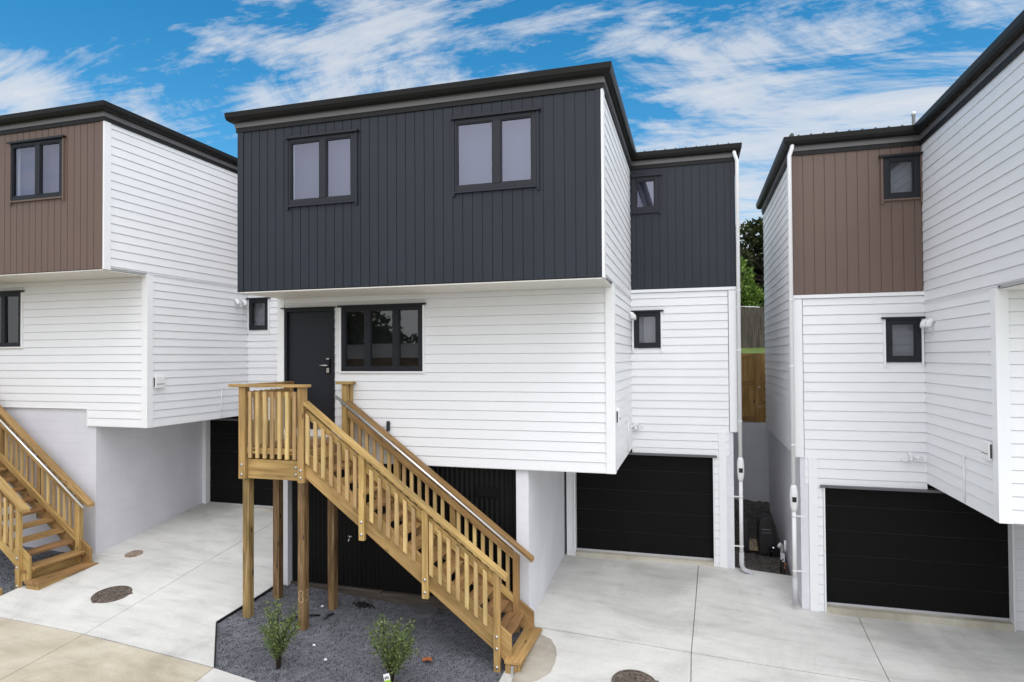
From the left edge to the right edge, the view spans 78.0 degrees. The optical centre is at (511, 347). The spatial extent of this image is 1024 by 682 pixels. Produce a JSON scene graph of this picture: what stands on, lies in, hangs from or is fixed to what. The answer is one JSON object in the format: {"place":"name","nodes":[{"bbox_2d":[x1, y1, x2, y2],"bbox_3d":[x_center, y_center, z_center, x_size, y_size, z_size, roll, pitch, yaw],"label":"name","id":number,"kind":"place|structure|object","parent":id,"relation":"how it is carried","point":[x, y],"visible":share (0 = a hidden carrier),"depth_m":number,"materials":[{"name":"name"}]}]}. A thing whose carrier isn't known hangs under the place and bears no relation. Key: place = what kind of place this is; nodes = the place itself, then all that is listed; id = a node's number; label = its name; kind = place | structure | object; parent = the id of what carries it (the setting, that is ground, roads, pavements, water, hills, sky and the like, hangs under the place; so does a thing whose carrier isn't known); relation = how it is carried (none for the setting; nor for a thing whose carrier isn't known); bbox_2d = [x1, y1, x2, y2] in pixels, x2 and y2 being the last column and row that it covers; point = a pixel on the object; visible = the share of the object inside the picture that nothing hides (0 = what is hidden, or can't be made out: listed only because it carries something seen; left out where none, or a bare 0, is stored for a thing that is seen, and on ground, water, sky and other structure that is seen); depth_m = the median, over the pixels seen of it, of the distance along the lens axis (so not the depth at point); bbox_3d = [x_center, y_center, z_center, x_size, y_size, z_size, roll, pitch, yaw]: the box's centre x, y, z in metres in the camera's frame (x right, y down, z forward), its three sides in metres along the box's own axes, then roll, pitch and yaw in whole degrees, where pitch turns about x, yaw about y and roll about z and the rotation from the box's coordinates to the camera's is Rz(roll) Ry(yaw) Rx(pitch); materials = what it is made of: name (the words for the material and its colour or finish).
{"place":"outdoors","nodes":[
{"label":"outdoors","id":0,"kind":"place"},
{"bbox_2d":[0,618,212,681],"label":"lane","id":1,"kind":"structure","parent":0,"point":[29,652],"depth_m":8.60,"materials":[{"name":"beige concrete"}]},
{"bbox_2d":[0,502,784,681],"bbox_3d":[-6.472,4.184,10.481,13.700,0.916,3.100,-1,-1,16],"label":"gravel bed","id":2,"kind":"object","parent":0,"point":[357,643],"visible":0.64,"depth_m":9.23,"materials":[{"name":"grey gravel"}]},
{"bbox_2d":[214,587,272,667],"bbox_3d":[-4.264,4.285,9.847,0.522,0.413,2.673,0,-1,0],"label":"garden edging","id":3,"kind":"object","parent":2,"relation":"in","point":[241,607],"visible":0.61,"depth_m":9.93,"materials":[{"name":"black plastic"}]},
{"bbox_2d":[257,595,300,669],"bbox_3d":[-3.161,3.913,8.636,0.547,0.938,0.654,0,-1,-29],"label":"shrub","id":4,"kind":"object","parent":2,"relation":"on","point":[277,646],"visible":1,"depth_m":8.59,"materials":[{"name":"green plant"}]},
{"bbox_2d":[281,614,319,621],"bbox_3d":[-3.337,4.252,9.948,0.616,0.083,0.046,0,-1,-24],"label":"irrigation pipe","id":5,"kind":"object","parent":2,"relation":"in","point":[309,615],"visible":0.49,"depth_m":10.00,"materials":[{"name":"black plastic"}]},
{"bbox_2d":[352,601,374,608],"bbox_3d":[-2.446,4.232,10.390,0.429,0.086,0.204,-1,-1,41],"label":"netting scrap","id":6,"kind":"object","parent":2,"relation":"on","point":[363,604],"visible":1,"depth_m":10.39,"materials":[{"name":"black plastic"}]},
{"bbox_2d":[228,381,541,677],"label":"timber staircase","id":7,"kind":"structure","parent":2,"relation":"on","point":[300,456],"depth_m":9.61,"materials":[{"name":"brown wood"}]},
{"bbox_2d":[366,613,419,681],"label":"shrub","id":8,"kind":"object","parent":2,"relation":"on","point":[393,659],"visible":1,"depth_m":8.26,"materials":[{"name":"green plant"}]},
{"bbox_2d":[383,673,390,681],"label":"plant tag","id":9,"kind":"object","parent":8,"relation":"attached to","point":[386,677],"visible":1,"depth_m":8.11,"materials":[{"name":"white plastic"}]},
{"bbox_2d":[413,605,437,618],"bbox_3d":[-1.395,4.355,10.221,0.400,0.212,0.397,-1,-1,16],"label":"drain cover","id":10,"kind":"object","parent":2,"relation":"in","point":[423,611],"visible":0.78,"depth_m":10.15,"materials":[{"name":"black plastic"}]},
{"bbox_2d":[422,657,431,660],"bbox_3d":[-1.177,4.364,8.827,0.148,0.038,0.114,-1,-1,16],"label":"fallen leaf","id":11,"kind":"object","parent":2,"relation":"on","point":[427,659],"visible":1,"depth_m":8.84,"materials":[{"name":"orange plant"}]},
{"bbox_2d":[0,502,1023,681],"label":"driveway","id":12,"kind":"structure","parent":0,"point":[595,619],"depth_m":9.89,"materials":[{"name":"concrete"}]},
{"bbox_2d":[0,405,98,589],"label":"timber staircase","id":13,"kind":"structure","parent":12,"relation":"on","point":[41,574],"depth_m":11.66,"materials":[{"name":"brown wood"}]},
{"bbox_2d":[91,585,132,602],"bbox_3d":[-6.609,4.094,10.426,0.587,0.106,0.604,-1,-1,16],"label":"manhole cover","id":14,"kind":"object","parent":12,"relation":"on","point":[110,594],"visible":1,"depth_m":10.43,"materials":[{"name":"metal"}]},
{"bbox_2d":[124,550,142,557],"bbox_3d":[-7.172,3.932,11.998,0.311,0.067,0.314,-1,-1,16],"label":"pipe cap","id":15,"kind":"object","parent":12,"relation":"on","point":[134,553],"visible":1,"depth_m":12.00,"materials":[{"name":"beige concrete"}]},
{"bbox_2d":[512,635,556,681],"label":"mortar patch","id":16,"kind":"object","parent":12,"relation":"on","point":[539,662],"visible":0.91,"depth_m":8.73,"materials":[{"name":"beige concrete"}]},
{"bbox_2d":[611,669,658,681],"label":"manhole cover","id":17,"kind":"object","parent":12,"relation":"on","point":[629,675],"visible":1,"depth_m":8.48,"materials":[{"name":"metal"}]},
{"bbox_2d":[0,0,1023,248],"label":"sky","id":18,"kind":"structure","parent":0,"point":[756,74],"materials":[{"name":"blue"}]},
{"bbox_2d":[741,348,764,400],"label":"lawn","id":19,"kind":"structure","parent":0,"point":[753,350],"depth_m":18.75,"materials":[{"name":"green plant"}]},
{"bbox_2d":[735,216,764,306],"bbox_3d":[10.350,-2.736,25.377,5.557,5.213,5.366,-1,-1,16],"label":"tree","id":20,"kind":"object","parent":19,"relation":"on","point":[752,254],"visible":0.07,"depth_m":25.23,"materials":[{"name":"green plant"}]},
{"bbox_2d":[736,256,763,307],"bbox_3d":[7.657,-1.675,22.391,2.494,3.127,1.858,-1,-1,29],"label":"tree","id":21,"kind":"object","parent":19,"relation":"on","point":[751,292],"visible":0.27,"depth_m":21.71,"materials":[{"name":"green plant"}]},
{"bbox_2d":[736,306,765,347],"bbox_3d":[4.895,-0.584,20.573,26.102,1.360,0.088,-1,-1,16],"label":"paling fence","id":22,"kind":"object","parent":19,"relation":"on","point":[752,328],"depth_m":19.78,"materials":[{"name":"wood"}]},
{"bbox_2d":[734,499,790,575],"bbox_3d":[5.118,3.970,13.459,1.150,0.624,4.200,-1,-1,16],"label":"soil strip","id":23,"kind":"object","parent":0,"point":[766,565],"visible":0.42,"depth_m":12.96,"materials":[{"name":"black soil"}]},
{"bbox_2d":[743,517,748,551],"bbox_3d":[4.642,3.730,12.584,0.120,0.610,0.350,-1,-1,16],"label":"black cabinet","id":24,"kind":"object","parent":23,"relation":"on","point":[746,533],"visible":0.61,"depth_m":12.42,"materials":[{"name":"plastic"}]},
{"bbox_2d":[733,422,769,502],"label":"retaining wall","id":25,"kind":"structure","parent":23,"relation":"on","point":[755,445],"depth_m":15.36,"materials":[{"name":"grey concrete"}]},
{"bbox_2d":[737,353,765,422],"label":"fence","id":26,"kind":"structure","parent":25,"relation":"on","point":[753,374],"depth_m":15.46,"materials":[{"name":"wood"}]},
{"bbox_2d":[749,538,757,550],"bbox_3d":[4.824,3.934,12.597,0.217,0.130,0.371,-1,-1,16],"label":"paving stone","id":27,"kind":"object","parent":23,"relation":"on","point":[753,545],"visible":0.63,"depth_m":12.57,"materials":[{"name":"beige stone"}]},
{"bbox_2d":[756,512,779,556],"bbox_3d":[5.074,3.702,12.478,0.429,0.747,0.558,-1,-1,16],"label":"pump cover","id":28,"kind":"object","parent":23,"relation":"on","point":[766,538],"visible":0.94,"depth_m":12.34,"materials":[{"name":"black plastic"}]},
{"bbox_2d":[777,540,786,572],"bbox_3d":[5.075,3.872,11.891,0.132,0.550,0.600,-1,-1,16],"label":"water manifold","id":29,"kind":"object","parent":23,"relation":"on","point":[782,554],"visible":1,"depth_m":11.89,"materials":[{"name":"white plastic"}]},
{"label":"subsoil","id":30,"kind":"structure","parent":0,"visible":0},
{"bbox_2d":[0,100,276,554],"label":"house","id":31,"kind":"structure","parent":30,"relation":"on","point":[138,333],"depth_m":12.19,"materials":[{"name":"white wood"}]},
{"bbox_2d":[0,290,24,347],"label":"window","id":32,"kind":"structure","parent":31,"relation":"in","point":[11,302],"depth_m":12.63,"materials":[{"name":"clear glass"}]},
{"bbox_2d":[6,135,65,204],"bbox_3d":[-8.444,-3.132,11.302,1.330,1.132,0.205,-1,-1,16],"label":"window","id":33,"kind":"structure","parent":31,"relation":"in","point":[36,165],"depth_m":11.35,"materials":[{"name":"clear glass"}]},
{"bbox_2d":[205,416,274,507],"bbox_3d":[-5.763,2.659,14.261,2.715,2.150,0.225,-1,-1,16],"label":"garage door","id":34,"kind":"structure","parent":31,"relation":"in","point":[223,484],"depth_m":14.54,"materials":[{"name":"black metal"}]},
{"bbox_2d":[246,297,269,332],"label":"window","id":35,"kind":"structure","parent":31,"relation":"in","point":[258,309],"depth_m":14.26,"materials":[{"name":"clear glass"}]},
{"bbox_2d":[224,61,753,617],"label":"house","id":36,"kind":"structure","parent":30,"relation":"on","point":[506,303],"depth_m":10.04,"materials":[{"name":"white wood"}]},
{"bbox_2d":[280,306,335,436],"bbox_3d":[-3.488,0.421,10.912,1.060,2.210,0.190,-1,-1,16],"label":"door","id":37,"kind":"structure","parent":36,"relation":"in","point":[309,332],"depth_m":10.90,"materials":[{"name":"paint"}]},
{"bbox_2d":[283,128,358,209],"bbox_3d":[-2.903,-2.703,9.730,1.280,1.132,0.205,-1,-1,16],"label":"window","id":38,"kind":"structure","parent":36,"relation":"in","point":[322,168],"depth_m":9.77,"materials":[{"name":"grey glass"}]},
{"bbox_2d":[337,303,425,372],"bbox_3d":[-2.151,-0.137,10.571,1.610,1.147,0.245,-1,-1,16],"label":"window","id":39,"kind":"structure","parent":36,"relation":"in","point":[374,338],"depth_m":10.60,"materials":[{"name":"clear glass"}]},
{"bbox_2d":[449,107,540,196],"bbox_3d":[-0.226,-2.732,8.964,1.330,1.132,0.205,-1,-1,16],"label":"window","id":40,"kind":"structure","parent":36,"relation":"in","point":[492,151],"depth_m":9.00,"materials":[{"name":"grey glass"}]},
{"bbox_2d":[629,173,661,216],"bbox_3d":[2.581,-2.924,12.220,0.640,0.782,0.205,-1,-1,16],"label":"window","id":41,"kind":"structure","parent":36,"relation":"in","point":[645,197],"depth_m":12.21,"materials":[{"name":"clear glass"}]},
{"bbox_2d":[574,449,716,565],"bbox_3d":[2.527,3.063,12.172,2.715,2.150,0.225,-1,-1,16],"label":"garage door","id":42,"kind":"structure","parent":36,"relation":"in","point":[655,504],"depth_m":12.18,"materials":[{"name":"black metal"}]},
{"bbox_2d":[631,310,663,351],"bbox_3d":[2.608,-0.309,12.175,0.620,0.792,0.205,-1,-1,16],"label":"window","id":43,"kind":"structure","parent":36,"relation":"in","point":[647,326],"depth_m":12.17,"materials":[{"name":"clear glass"}]},
{"bbox_2d":[756,10,1023,631],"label":"house","id":44,"kind":"structure","parent":30,"relation":"on","point":[894,312],"depth_m":10.11,"materials":[{"name":"white wood"}]},
{"bbox_2d":[878,151,923,203],"bbox_3d":[6.254,-2.700,10.177,0.640,0.782,0.205,-1,-1,16],"label":"window","id":45,"kind":"structure","parent":44,"relation":"in","point":[901,173],"depth_m":10.17,"materials":[{"name":"clear glass"}]},
{"bbox_2d":[881,316,925,366],"bbox_3d":[6.261,-0.085,10.138,0.620,0.792,0.205,-1,-1,16],"label":"window","id":46,"kind":"structure","parent":44,"relation":"in","point":[903,337],"depth_m":10.13,"materials":[{"name":"clear glass"}]},
{"bbox_2d":[820,485,1015,631],"bbox_3d":[6.396,3.284,10.072,2.715,2.150,0.225,-1,-1,16],"label":"garage door","id":47,"kind":"structure","parent":44,"relation":"in","point":[928,551],"depth_m":10.11,"materials":[{"name":"black metal"}]}
]}

